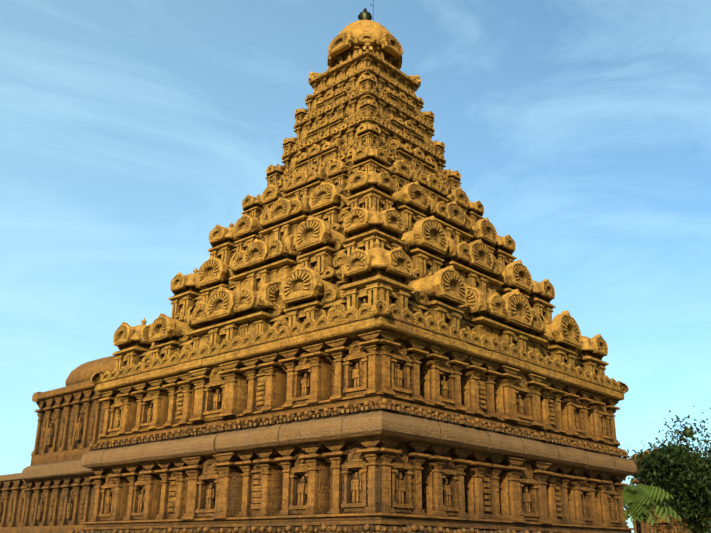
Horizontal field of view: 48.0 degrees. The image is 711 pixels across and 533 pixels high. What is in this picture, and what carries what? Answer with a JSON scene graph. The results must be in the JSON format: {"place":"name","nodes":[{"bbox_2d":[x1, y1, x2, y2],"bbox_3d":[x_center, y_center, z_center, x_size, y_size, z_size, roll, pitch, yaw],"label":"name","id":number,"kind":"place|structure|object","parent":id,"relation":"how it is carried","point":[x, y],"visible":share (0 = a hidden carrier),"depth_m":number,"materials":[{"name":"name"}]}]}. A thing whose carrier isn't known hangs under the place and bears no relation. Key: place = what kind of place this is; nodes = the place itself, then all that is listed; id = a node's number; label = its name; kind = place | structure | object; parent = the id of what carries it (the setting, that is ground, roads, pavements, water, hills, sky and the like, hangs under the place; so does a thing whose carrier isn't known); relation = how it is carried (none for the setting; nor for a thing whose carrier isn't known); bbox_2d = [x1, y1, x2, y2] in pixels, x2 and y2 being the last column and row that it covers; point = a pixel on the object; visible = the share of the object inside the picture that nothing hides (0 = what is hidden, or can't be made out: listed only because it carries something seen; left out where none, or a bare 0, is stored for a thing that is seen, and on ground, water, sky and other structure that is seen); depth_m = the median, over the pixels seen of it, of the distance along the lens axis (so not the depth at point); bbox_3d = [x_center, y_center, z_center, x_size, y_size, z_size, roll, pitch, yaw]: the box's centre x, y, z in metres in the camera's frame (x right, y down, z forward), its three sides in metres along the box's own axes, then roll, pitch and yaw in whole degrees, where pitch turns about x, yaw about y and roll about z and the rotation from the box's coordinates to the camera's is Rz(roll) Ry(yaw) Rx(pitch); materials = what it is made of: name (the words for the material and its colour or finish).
{"place":"outdoors","nodes":[
{"label":"outdoors","id":0,"kind":"place"},
{"bbox_2d":[0,0,710,532],"label":"sky","id":1,"kind":"structure","parent":0,"point":[131,130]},
{"bbox_2d":[625,445,691,532],"bbox_3d":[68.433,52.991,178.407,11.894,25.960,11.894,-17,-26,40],"label":"tree","id":2,"kind":"object","parent":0,"point":[646,528],"visible":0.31,"depth_m":174.44,"materials":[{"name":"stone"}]},
{"bbox_2d":[624,514,704,532],"bbox_3d":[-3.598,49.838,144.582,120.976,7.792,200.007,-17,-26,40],"label":"compound wall","id":3,"kind":"structure","parent":0,"point":[662,526],"depth_m":109.04,"materials":[{"name":"stone"}]},
{"label":"ground","id":4,"kind":"structure","parent":0,"visible":0},
{"bbox_2d":[0,356,115,532],"bbox_3d":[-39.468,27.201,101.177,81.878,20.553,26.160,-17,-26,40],"label":"temple hall","id":5,"kind":"structure","parent":4,"relation":"on","point":[51,488],"depth_m":75.60,"materials":[{"name":"stone"}]},
{"bbox_2d":[70,4,636,532],"bbox_3d":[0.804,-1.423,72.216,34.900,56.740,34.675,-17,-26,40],"label":"temple tower","id":6,"kind":"structure","parent":4,"relation":"on","point":[358,332],"depth_m":56.88,"materials":[{"name":"stone"}]},
{"bbox_2d":[622,482,681,532],"bbox_3d":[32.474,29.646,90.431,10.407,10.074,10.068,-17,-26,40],"label":"palm tree","id":7,"kind":"object","parent":4,"relation":"on","point":[639,500],"visible":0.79,"depth_m":89.55,"materials":[{"name":"green plant"}]},
{"bbox_2d":[624,406,710,532],"bbox_3d":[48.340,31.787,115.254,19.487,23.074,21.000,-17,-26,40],"label":"tree","id":8,"kind":"object","parent":4,"relation":"on","point":[680,474],"visible":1,"depth_m":112.02,"materials":[{"name":"green plant"}]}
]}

